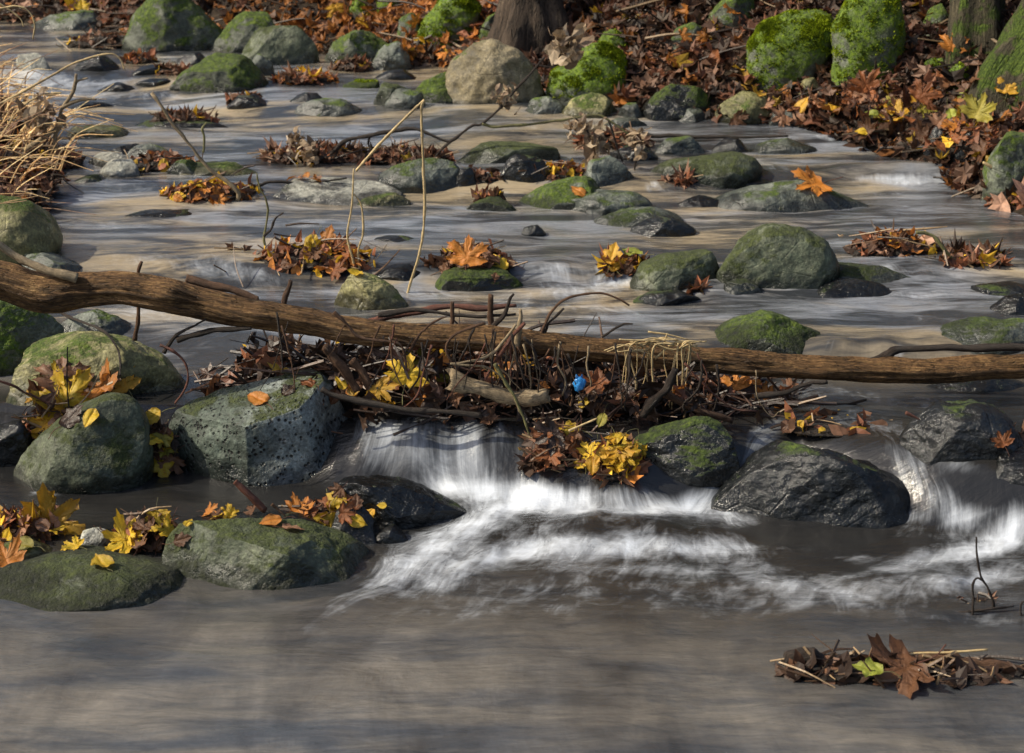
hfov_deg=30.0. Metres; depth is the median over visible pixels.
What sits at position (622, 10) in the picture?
bank twigs
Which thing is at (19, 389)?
twig
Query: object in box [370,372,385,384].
leaf
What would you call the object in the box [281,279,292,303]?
branch
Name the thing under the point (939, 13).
rock
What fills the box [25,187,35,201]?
leaf
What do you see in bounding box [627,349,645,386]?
twig
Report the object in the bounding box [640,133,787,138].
branch
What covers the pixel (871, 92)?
leaf
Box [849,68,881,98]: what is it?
leaf
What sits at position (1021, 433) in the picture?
leaf
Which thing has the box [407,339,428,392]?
twig
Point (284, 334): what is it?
twig
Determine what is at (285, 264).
leaf
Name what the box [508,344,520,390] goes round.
twig
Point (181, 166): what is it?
rock
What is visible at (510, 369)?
twig
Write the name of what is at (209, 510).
leaf
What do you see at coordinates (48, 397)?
leaf
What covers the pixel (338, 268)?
leaf
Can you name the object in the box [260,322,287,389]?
twig
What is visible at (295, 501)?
leaf
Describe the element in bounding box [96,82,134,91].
rock
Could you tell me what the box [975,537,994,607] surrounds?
twig
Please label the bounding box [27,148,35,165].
leaf
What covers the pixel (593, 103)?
rock
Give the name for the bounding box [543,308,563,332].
twig
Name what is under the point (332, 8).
leaf
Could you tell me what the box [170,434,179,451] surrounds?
leaf
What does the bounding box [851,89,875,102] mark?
leaf
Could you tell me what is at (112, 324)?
rock
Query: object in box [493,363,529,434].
twig
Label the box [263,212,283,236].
twig
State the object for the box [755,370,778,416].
twig
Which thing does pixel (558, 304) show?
twig
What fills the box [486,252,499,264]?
leaf
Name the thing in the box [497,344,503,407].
twig
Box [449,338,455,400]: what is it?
twig
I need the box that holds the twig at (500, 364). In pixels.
[495,348,516,406]
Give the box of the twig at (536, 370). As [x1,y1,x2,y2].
[531,339,552,407]
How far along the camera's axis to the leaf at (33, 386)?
4.38 m
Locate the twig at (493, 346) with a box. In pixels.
[491,332,496,386]
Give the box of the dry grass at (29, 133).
[0,36,137,214]
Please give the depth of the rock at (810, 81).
6.98 m
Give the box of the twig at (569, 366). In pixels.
[555,336,584,402]
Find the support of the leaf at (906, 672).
on the stream water
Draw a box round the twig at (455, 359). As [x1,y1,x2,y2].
[454,341,458,379]
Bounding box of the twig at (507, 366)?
[505,351,511,406]
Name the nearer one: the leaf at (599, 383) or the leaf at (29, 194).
the leaf at (599, 383)
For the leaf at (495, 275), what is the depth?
5.14 m
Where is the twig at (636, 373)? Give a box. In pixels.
[622,352,645,393]
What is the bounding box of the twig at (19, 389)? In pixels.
[0,380,51,404]
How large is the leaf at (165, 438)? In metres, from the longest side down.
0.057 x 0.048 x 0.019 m
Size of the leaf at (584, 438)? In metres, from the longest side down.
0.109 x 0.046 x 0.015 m
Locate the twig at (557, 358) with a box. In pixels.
[556,341,565,395]
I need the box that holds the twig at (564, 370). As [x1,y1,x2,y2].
[561,351,568,404]
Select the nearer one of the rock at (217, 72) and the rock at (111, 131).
the rock at (111, 131)
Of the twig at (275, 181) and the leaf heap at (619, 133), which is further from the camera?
the leaf heap at (619, 133)
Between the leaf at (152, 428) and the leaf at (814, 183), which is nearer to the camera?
the leaf at (152, 428)
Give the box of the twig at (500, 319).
[492,293,514,325]
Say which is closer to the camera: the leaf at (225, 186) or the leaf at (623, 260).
the leaf at (623, 260)
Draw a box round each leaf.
[0,514,30,538]
[0,527,11,540]
[0,532,26,566]
[6,175,34,200]
[9,536,45,551]
[10,166,34,186]
[12,513,35,535]
[14,509,32,532]
[17,161,39,171]
[20,482,85,534]
[22,373,72,413]
[22,410,50,432]
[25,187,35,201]
[25,389,34,403]
[26,390,56,413]
[26,391,56,424]
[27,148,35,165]
[28,500,53,538]
[29,525,67,536]
[30,171,46,179]
[32,356,89,410]
[33,363,75,378]
[33,518,58,534]
[34,173,55,189]
[36,367,101,421]
[36,512,51,540]
[39,360,74,385]
[48,405,82,438]
[48,504,74,531]
[54,396,65,415]
[60,534,86,550]
[68,372,95,391]
[74,0,90,10]
[79,358,117,398]
[83,396,99,426]
[91,553,113,571]
[100,364,116,385]
[101,509,149,553]
[112,366,141,396]
[127,526,135,544]
[131,531,148,555]
[132,518,152,534]
[136,530,142,541]
[137,531,157,539]
[141,517,154,533]
[144,498,170,521]
[145,407,175,424]
[149,424,158,434]
[149,434,163,444]
[149,513,177,536]
[150,427,171,448]
[152,537,161,556]
[154,457,174,477]
[157,445,185,474]
[158,427,173,435]
[158,433,176,457]
[162,532,191,546]
[163,443,178,456]
[165,508,177,536]
[166,192,182,201]
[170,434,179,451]
[181,519,192,528]
[185,198,195,203]
[186,180,203,187]
[196,502,217,516]
[198,369,231,395]
[199,186,210,193]
[202,508,226,519]
[206,182,215,190]
[209,193,218,205]
[211,193,229,204]
[212,186,221,194]
[214,182,230,193]
[216,503,238,518]
[223,507,236,518]
[243,505,256,514]
[247,391,272,408]
[259,514,295,525]
[269,258,298,268]
[269,523,301,529]
[271,237,288,250]
[273,384,293,401]
[285,492,314,513]
[299,245,322,259]
[300,378,318,390]
[302,172,309,177]
[303,505,319,518]
[304,227,320,246]
[306,237,321,251]
[309,173,321,181]
[310,496,330,511]
[313,363,330,370]
[313,495,336,526]
[317,15,327,30]
[319,517,328,524]
[320,225,335,244]
[324,3,346,18]
[326,489,335,512]
[326,491,346,508]
[327,20,337,33]
[328,482,346,498]
[329,232,351,250]
[329,385,340,404]
[329,500,356,523]
[330,259,345,280]
[334,494,352,500]
[335,376,350,394]
[338,511,366,527]
[339,13,351,28]
[341,243,352,260]
[342,248,362,266]
[347,268,372,275]
[347,388,359,395]
[349,493,362,507]
[352,11,367,27]
[352,500,360,510]
[358,346,386,362]
[365,375,398,400]
[366,13,371,28]
[367,508,374,517]
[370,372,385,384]
[372,2,391,22]
[372,12,382,26]
[377,502,392,508]
[380,397,405,404]
[381,16,399,22]
[381,347,406,369]
[384,353,432,404]
[387,2,391,11]
[399,348,429,380]
[401,37,407,53]
[403,391,422,403]
[406,12,421,28]
[407,48,418,58]
[412,45,428,52]
[412,395,425,416]
[436,373,449,382]
[439,262,449,271]
[446,234,489,269]
[448,392,462,407]
[480,378,514,390]
[485,365,505,377]
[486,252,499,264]
[491,272,499,279]
[493,254,507,269]
[496,405,515,411]
[502,257,523,268]
[521,354,548,365]
[529,420,552,446]
[530,452,540,476]
[532,415,576,456]
[534,449,561,467]
[535,441,569,470]
[539,437,575,452]
[546,367,562,398]
[549,392,562,401]
[559,420,592,436]
[561,395,589,417]
[561,435,581,458]
[567,419,581,444]
[571,186,585,196]
[572,380,603,401]
[573,453,590,473]
[577,414,586,459]
[577,441,597,465]
[578,365,612,393]
[578,397,588,408]
[585,443,599,474]
[587,431,604,446]
[591,367,604,400]
[594,446,610,464]
[596,393,615,415]
[596,404,607,427]
[597,403,614,420]
[600,438,626,447]
[602,242,622,276]
[603,423,628,443]
[604,437,634,461]
[606,428,637,448]
[608,265,621,275]
[611,257,626,269]
[612,390,624,399]
[612,442,640,467]
[619,382,634,405]
[619,456,642,483]
[622,247,653,255]
[623,252,635,274]
[631,443,640,459]
[633,431,642,456]
[634,383,645,400]
[638,445,646,456]
[661,398,670,405]
[667,51,677,66]
[674,27,691,41]
[676,0,688,21]
[683,383,710,414]
[691,391,711,400]
[696,27,710,41]
[702,54,724,63]
[706,394,713,408]
[708,38,720,67]
[708,373,724,380]
[713,390,726,406]
[720,31,731,36]
[720,374,750,390]
[723,3,740,16]
[725,109,749,124]
[730,36,737,43]
[736,69,753,89]
[751,84,765,96]
[751,381,772,399]
[752,379,763,385]
[761,97,774,108]
[771,105,789,126]
[780,114,792,123]
[783,94,792,108]
[785,94,804,124]
[791,165,842,195]
[794,97,807,112]
[808,84,821,108]
[808,97,827,110]
[815,63,827,79]
[816,128,840,134]
[825,103,841,117]
[836,80,851,97]
[836,94,851,107]
[840,104,851,118]
[843,89,864,108]
[847,77,881,104]
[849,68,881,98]
[849,115,874,144]
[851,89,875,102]
[852,657,901,678]
[855,127,877,134]
[859,110,876,129]
[865,92,883,108]
[865,109,884,117]
[867,633,946,698]
[873,101,899,128]
[876,230,888,246]
[883,103,894,112]
[885,99,914,121]
[886,95,894,106]
[886,96,904,113]
[887,229,907,253]
[891,232,899,240]
[898,242,912,255]
[903,115,916,122]
[905,78,940,107]
[905,411,919,419]
[906,95,932,115]
[908,118,929,143]
[911,234,919,239]
[916,103,938,117]
[926,101,937,110]
[927,77,961,87]
[927,113,952,132]
[928,89,949,97]
[930,133,945,152]
[931,70,943,89]
[938,33,968,63]
[940,115,965,131]
[941,125,967,143]
[946,98,957,118]
[951,96,965,107]
[951,105,960,116]
[958,92,996,132]
[960,66,982,83]
[967,137,996,162]
[990,428,1014,456]
[991,109,1011,125]
[995,77,1017,104]
[1014,421,1023,439]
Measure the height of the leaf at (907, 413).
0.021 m
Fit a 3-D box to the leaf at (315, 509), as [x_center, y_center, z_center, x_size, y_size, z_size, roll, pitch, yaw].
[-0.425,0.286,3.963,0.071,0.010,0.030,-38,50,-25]
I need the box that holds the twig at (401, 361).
[387,337,412,385]
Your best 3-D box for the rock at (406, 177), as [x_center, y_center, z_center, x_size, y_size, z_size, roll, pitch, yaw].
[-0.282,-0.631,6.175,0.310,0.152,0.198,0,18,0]
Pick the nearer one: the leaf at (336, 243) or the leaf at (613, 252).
the leaf at (613, 252)
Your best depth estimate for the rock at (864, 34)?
6.86 m
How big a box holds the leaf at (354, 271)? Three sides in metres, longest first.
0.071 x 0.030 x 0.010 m
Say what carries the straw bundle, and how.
on the fallen log
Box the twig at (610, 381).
[596,353,615,410]
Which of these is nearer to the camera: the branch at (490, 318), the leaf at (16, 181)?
the branch at (490, 318)
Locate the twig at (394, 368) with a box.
[389,334,416,406]
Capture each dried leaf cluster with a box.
[15,86,66,134]
[286,125,312,158]
[289,135,319,165]
[490,82,521,114]
[544,23,593,69]
[563,112,588,139]
[574,117,611,166]
[620,126,652,160]
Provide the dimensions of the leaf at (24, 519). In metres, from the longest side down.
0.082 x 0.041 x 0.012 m
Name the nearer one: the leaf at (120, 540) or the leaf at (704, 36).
the leaf at (120, 540)
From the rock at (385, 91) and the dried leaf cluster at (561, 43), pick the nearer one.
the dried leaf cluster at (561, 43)
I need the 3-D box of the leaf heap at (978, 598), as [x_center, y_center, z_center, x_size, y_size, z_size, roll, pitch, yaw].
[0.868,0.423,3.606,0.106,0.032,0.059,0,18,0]
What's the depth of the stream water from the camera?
3.89 m
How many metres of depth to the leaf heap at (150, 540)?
3.84 m
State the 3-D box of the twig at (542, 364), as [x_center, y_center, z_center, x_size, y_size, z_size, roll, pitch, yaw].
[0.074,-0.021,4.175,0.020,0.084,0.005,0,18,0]
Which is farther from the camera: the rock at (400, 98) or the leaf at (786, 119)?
the rock at (400, 98)
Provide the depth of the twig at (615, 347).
4.15 m
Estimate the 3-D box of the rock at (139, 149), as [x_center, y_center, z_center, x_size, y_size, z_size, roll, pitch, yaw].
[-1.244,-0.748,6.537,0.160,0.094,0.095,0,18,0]
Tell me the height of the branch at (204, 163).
0.362 m
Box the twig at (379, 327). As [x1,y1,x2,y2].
[365,325,380,363]
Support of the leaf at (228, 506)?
on the heap at (260, 514)
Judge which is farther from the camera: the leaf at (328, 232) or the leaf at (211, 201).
the leaf at (211, 201)
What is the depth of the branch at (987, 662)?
3.33 m
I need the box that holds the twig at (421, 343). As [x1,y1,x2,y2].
[420,342,427,389]
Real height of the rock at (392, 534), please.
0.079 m
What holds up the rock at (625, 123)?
on the stream water
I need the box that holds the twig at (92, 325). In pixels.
[59,313,121,375]
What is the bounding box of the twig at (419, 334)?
[409,316,446,351]
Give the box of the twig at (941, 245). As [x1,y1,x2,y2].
[916,230,970,264]
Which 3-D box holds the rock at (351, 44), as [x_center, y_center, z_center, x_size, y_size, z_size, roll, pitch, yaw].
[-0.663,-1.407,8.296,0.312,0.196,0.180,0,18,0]
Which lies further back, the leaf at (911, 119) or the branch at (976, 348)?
the leaf at (911, 119)
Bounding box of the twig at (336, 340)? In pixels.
[326,325,343,359]
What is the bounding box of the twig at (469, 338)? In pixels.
[458,328,474,368]
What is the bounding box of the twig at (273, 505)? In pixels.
[271,503,285,515]
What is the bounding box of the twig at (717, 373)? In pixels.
[712,364,719,410]
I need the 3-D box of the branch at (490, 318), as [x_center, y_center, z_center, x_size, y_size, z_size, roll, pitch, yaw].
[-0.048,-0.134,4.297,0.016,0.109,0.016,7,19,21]
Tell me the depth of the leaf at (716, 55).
7.16 m
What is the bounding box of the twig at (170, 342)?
[162,319,206,353]
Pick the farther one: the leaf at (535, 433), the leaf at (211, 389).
the leaf at (211, 389)
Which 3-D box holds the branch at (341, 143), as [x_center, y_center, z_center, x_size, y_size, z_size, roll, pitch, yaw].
[-0.090,-0.851,6.374,1.042,0.434,0.017,0,18,0]
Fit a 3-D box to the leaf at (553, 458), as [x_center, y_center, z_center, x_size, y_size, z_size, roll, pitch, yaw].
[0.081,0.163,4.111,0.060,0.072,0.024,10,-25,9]
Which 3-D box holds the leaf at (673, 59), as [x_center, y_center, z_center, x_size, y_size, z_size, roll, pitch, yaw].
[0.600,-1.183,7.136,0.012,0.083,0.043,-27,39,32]
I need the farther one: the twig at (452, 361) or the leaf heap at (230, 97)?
the leaf heap at (230, 97)
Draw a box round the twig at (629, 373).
[624,355,631,410]
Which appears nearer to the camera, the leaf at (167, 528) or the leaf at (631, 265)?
the leaf at (167, 528)
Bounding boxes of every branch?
[0,241,78,282]
[16,74,96,155]
[132,261,142,340]
[150,92,240,200]
[176,326,251,342]
[185,274,258,299]
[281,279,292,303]
[320,387,481,417]
[322,343,361,392]
[330,56,627,161]
[348,357,371,389]
[369,304,516,320]
[378,308,515,318]
[445,367,550,406]
[449,301,454,323]
[487,294,493,324]
[514,309,522,347]
[639,367,678,418]
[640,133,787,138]
[663,391,733,423]
[754,380,827,399]
[781,647,850,665]
[842,124,856,129]
[871,343,1023,357]
[909,651,1023,669]
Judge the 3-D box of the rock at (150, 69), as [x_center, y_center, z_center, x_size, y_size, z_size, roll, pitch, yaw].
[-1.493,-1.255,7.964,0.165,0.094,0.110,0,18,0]
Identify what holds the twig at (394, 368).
attached to the branch at (363, 401)
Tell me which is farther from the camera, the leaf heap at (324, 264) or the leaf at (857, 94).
the leaf at (857, 94)
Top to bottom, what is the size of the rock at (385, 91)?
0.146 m
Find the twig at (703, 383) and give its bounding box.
[684,362,757,411]
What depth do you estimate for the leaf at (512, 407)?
4.29 m
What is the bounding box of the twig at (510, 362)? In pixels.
[503,331,517,390]
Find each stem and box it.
[0,3,23,26]
[0,5,35,39]
[0,53,124,104]
[1,92,61,138]
[66,347,69,407]
[256,173,268,245]
[346,168,354,266]
[354,194,364,269]
[355,99,425,292]
[910,649,987,654]
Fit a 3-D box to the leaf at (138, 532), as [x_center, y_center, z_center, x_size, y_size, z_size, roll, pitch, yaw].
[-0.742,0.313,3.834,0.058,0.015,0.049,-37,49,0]
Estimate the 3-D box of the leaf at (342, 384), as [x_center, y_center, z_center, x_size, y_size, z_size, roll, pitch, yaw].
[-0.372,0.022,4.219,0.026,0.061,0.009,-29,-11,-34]
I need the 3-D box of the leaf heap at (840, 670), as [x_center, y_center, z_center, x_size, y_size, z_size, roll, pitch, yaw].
[0.597,0.513,3.325,0.289,0.106,0.130,0,18,0]
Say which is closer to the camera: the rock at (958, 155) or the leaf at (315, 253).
the leaf at (315, 253)
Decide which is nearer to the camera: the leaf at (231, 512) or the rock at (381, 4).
the leaf at (231, 512)
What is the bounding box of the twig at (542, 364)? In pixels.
[541,349,549,384]
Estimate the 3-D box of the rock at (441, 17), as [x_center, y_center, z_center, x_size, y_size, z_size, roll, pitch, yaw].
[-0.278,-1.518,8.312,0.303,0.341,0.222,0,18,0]
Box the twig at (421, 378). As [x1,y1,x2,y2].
[398,345,432,411]
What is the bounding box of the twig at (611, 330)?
[601,323,632,337]
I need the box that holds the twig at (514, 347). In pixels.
[510,333,528,387]
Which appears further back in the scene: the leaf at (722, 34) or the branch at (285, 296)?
the leaf at (722, 34)
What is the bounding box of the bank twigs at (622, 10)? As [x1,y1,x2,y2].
[0,0,1023,196]
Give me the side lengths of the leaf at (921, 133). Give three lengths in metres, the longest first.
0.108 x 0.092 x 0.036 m
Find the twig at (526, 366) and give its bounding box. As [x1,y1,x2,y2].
[517,346,543,387]
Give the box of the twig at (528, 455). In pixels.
[522,444,543,462]
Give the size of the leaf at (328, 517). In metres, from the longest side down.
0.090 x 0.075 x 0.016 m
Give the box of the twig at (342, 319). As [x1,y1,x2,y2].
[333,311,407,370]
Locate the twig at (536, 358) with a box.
[531,344,550,410]
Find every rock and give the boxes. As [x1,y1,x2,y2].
[0,195,62,264]
[0,300,63,375]
[0,420,32,466]
[0,545,183,611]
[1,537,52,567]
[6,331,185,406]
[13,392,153,493]
[16,53,49,70]
[20,252,81,271]
[31,9,101,29]
[60,309,130,334]
[66,124,128,137]
[67,101,113,108]
[74,55,119,71]
[74,174,105,182]
[80,527,111,546]
[88,151,129,167]
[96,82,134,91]
[98,158,139,176]
[111,143,137,154]
[121,0,222,52]
[125,209,191,217]
[126,143,168,156]
[132,64,162,74]
[134,78,170,87]
[135,120,228,127]
[161,518,368,589]
[167,159,196,174]
[169,52,268,92]
[169,369,347,485]
[175,52,204,64]
[180,161,257,175]
[210,11,273,52]
[227,94,266,109]
[242,25,319,64]
[253,54,275,75]
[273,177,402,205]
[290,92,321,102]
[294,98,361,116]
[324,30,387,61]
[332,503,380,544]
[334,272,408,309]
[335,474,466,528]
[343,78,379,87]
[349,0,373,15]
[357,192,410,205]
[371,41,413,70]
[373,82,407,105]
[374,235,413,241]
[375,69,416,79]
[376,0,398,12]
[376,263,420,280]
[376,524,407,543]
[377,158,459,193]
[384,88,424,108]
[397,13,420,41]
[414,0,481,48]
[415,72,452,102]
[435,266,522,291]
[445,39,545,103]
[456,167,476,186]
[457,141,560,163]
[466,196,516,211]
[477,13,494,38]
[500,154,548,182]
[519,176,600,209]
[521,224,545,236]
[525,96,564,113]
[546,40,627,102]
[562,92,616,117]
[571,189,652,215]
[583,155,634,186]
[593,206,683,226]
[597,28,629,46]
[604,117,647,127]
[610,145,657,160]
[618,102,643,117]
[629,249,718,291]
[630,215,695,236]
[633,290,700,305]
[634,416,739,487]
[641,84,712,120]
[650,151,762,188]
[656,136,705,154]
[670,22,702,49]
[677,195,719,206]
[680,108,707,122]
[707,0,754,28]
[711,440,910,528]
[712,137,747,152]
[714,91,771,124]
[715,310,820,353]
[716,180,868,212]
[716,223,839,288]
[723,278,762,294]
[745,179,772,186]
[746,8,834,92]
[755,138,816,153]
[769,110,792,125]
[796,77,817,98]
[817,278,891,297]
[830,0,906,91]
[838,262,910,282]
[899,399,1023,464]
[922,3,948,35]
[923,126,948,160]
[924,57,944,72]
[926,379,1023,392]
[940,316,1023,354]
[949,61,968,88]
[950,132,971,163]
[971,281,1023,295]
[982,131,1023,204]
[990,294,1023,314]
[996,446,1023,485]
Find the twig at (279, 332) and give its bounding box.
[276,312,283,369]
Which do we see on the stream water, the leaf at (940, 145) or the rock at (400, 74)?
the rock at (400, 74)
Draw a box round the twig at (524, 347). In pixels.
[522,344,531,409]
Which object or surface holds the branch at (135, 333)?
in the stream water
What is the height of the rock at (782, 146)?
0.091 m
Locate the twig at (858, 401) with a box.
[837,399,866,403]
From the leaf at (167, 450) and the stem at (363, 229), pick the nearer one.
the leaf at (167, 450)
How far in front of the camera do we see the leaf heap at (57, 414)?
4.34 m
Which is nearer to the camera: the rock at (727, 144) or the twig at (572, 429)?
the twig at (572, 429)
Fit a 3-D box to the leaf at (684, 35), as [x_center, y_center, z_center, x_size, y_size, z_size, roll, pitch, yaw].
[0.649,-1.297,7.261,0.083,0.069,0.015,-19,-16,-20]
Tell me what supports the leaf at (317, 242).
on the leaf heap at (324, 264)
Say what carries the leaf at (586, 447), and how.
on the leaf heap at (607, 471)
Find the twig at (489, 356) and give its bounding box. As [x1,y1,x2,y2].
[484,334,498,385]
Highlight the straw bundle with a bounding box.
[604,331,706,408]
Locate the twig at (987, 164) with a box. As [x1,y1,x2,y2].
[983,161,991,168]
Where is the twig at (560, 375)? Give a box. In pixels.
[556,354,570,399]
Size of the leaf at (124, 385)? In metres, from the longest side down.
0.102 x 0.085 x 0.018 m
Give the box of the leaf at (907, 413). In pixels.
[905,411,919,419]
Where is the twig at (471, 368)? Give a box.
[447,343,485,398]
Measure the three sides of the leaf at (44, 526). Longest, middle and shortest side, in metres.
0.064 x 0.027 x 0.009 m
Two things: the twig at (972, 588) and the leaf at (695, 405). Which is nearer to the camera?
the twig at (972, 588)
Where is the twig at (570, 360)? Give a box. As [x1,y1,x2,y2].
[566,353,588,410]
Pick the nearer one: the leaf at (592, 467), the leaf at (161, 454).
the leaf at (592, 467)
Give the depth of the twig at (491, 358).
4.15 m
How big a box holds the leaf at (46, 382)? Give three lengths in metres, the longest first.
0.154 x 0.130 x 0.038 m
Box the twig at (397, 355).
[392,338,408,370]
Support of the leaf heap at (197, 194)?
on the stream water
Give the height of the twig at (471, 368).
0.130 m
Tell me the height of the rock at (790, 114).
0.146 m
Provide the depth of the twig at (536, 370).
4.17 m
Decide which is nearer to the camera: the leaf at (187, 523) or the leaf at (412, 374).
the leaf at (187, 523)
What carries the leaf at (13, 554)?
on the rock at (72, 580)
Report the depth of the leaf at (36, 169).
5.90 m
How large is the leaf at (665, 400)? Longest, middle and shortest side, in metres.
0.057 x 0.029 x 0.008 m
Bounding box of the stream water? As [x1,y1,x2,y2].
[0,21,1023,752]
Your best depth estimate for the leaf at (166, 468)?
4.24 m
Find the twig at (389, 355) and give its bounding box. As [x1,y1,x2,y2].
[382,336,397,372]
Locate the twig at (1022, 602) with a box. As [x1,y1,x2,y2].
[1020,601,1023,615]
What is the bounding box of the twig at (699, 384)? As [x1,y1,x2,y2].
[682,360,702,410]
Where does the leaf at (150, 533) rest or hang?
on the leaf heap at (150, 540)
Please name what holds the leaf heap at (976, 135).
on the leaf litter
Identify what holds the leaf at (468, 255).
on the rock at (476, 279)
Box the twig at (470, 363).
[463,340,470,389]
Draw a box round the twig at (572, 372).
[568,345,578,408]
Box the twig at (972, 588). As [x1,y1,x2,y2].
[971,577,982,614]
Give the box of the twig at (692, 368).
[675,365,694,410]
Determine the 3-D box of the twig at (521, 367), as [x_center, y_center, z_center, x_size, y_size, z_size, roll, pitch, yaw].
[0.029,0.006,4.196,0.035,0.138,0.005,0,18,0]
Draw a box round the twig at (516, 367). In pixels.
[511,342,518,390]
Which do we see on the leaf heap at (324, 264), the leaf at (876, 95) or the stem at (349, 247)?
the stem at (349, 247)
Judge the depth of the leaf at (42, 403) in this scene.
4.33 m
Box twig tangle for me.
[185,311,836,435]
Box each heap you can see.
[0,139,83,192]
[0,502,59,543]
[11,374,121,439]
[34,136,85,169]
[56,22,127,50]
[111,506,180,552]
[119,47,159,63]
[124,148,202,173]
[148,102,219,122]
[151,419,179,476]
[152,59,192,75]
[159,165,271,202]
[182,510,322,524]
[213,222,399,286]
[225,90,265,105]
[225,242,252,250]
[242,135,374,165]
[266,60,338,85]
[278,498,335,521]
[325,53,372,71]
[325,137,459,165]
[420,236,527,275]
[459,164,505,183]
[470,183,505,202]
[514,395,608,476]
[519,158,586,180]
[561,118,655,149]
[577,423,652,488]
[592,243,649,279]
[657,158,702,189]
[685,275,712,294]
[770,401,892,437]
[770,634,942,687]
[837,219,948,265]
[909,649,1023,688]
[915,229,1014,268]
[923,117,1011,157]
[957,591,997,601]
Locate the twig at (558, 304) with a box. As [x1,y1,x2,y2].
[540,292,629,332]
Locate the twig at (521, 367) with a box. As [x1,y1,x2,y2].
[517,349,532,408]
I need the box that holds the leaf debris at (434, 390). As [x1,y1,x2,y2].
[198,331,797,431]
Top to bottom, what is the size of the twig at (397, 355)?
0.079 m
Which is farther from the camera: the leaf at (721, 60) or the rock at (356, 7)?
the rock at (356, 7)
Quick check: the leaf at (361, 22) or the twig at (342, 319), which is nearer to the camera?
the twig at (342, 319)
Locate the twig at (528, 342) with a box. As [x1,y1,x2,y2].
[523,336,548,375]
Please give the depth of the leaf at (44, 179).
5.88 m
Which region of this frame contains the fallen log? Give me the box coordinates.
[0,260,1023,383]
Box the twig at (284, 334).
[281,326,295,392]
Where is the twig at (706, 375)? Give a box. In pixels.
[697,353,707,403]
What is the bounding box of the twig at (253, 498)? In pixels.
[233,480,266,512]
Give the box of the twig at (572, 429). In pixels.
[568,418,596,431]
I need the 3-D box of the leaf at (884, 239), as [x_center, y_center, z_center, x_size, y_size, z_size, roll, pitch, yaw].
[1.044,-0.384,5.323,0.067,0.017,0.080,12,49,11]
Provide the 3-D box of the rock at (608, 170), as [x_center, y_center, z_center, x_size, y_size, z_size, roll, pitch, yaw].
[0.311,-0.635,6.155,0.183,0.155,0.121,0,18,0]
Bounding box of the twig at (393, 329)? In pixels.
[382,324,394,368]
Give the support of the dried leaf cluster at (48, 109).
attached to the stem at (25, 104)
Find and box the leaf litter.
[0,0,1023,218]
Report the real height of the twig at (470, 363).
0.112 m
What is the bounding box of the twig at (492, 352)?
[450,324,519,413]
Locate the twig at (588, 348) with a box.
[586,346,591,397]
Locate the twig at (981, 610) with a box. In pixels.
[956,605,1013,612]
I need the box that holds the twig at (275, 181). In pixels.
[256,177,346,186]
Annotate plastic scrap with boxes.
[572,375,585,391]
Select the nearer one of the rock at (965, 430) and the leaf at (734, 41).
the rock at (965, 430)
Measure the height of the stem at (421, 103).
0.608 m
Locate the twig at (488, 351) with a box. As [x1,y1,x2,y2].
[480,329,494,379]
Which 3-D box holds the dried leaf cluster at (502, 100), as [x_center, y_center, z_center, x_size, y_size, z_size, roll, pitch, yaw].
[-0.025,-0.923,6.347,0.119,0.119,0.073,-15,23,-40]
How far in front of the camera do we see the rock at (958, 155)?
6.28 m
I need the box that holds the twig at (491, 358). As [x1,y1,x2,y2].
[490,339,510,384]
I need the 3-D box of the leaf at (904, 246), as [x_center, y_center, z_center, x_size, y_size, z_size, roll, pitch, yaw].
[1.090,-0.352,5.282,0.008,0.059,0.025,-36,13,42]
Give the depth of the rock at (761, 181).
6.17 m
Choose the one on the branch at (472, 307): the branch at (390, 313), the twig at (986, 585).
the branch at (390, 313)
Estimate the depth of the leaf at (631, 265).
5.20 m
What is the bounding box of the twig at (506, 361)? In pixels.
[496,347,511,384]
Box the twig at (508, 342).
[484,322,525,380]
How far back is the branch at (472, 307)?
4.33 m
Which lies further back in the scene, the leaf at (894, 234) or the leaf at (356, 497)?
the leaf at (894, 234)
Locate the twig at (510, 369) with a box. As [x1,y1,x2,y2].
[490,343,511,411]
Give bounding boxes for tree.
[454,0,652,77]
[944,0,1005,69]
[964,0,1023,122]
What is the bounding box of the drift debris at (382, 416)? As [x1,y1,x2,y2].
[268,349,746,419]
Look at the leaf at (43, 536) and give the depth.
3.88 m
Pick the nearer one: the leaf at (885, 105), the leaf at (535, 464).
the leaf at (535, 464)
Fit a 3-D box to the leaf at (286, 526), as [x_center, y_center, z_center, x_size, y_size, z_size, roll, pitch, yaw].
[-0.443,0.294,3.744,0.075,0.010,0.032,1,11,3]
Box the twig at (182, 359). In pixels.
[160,344,188,403]
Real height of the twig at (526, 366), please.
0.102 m
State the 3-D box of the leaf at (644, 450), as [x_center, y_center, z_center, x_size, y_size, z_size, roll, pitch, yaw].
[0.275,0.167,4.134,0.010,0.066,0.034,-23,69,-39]
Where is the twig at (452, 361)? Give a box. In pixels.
[445,321,493,411]
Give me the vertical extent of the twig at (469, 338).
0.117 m
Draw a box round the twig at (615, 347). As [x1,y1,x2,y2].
[614,343,621,410]
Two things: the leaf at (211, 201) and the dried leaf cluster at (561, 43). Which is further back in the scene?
the dried leaf cluster at (561, 43)
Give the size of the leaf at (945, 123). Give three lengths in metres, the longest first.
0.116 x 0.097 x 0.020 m
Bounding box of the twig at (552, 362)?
[546,346,555,382]

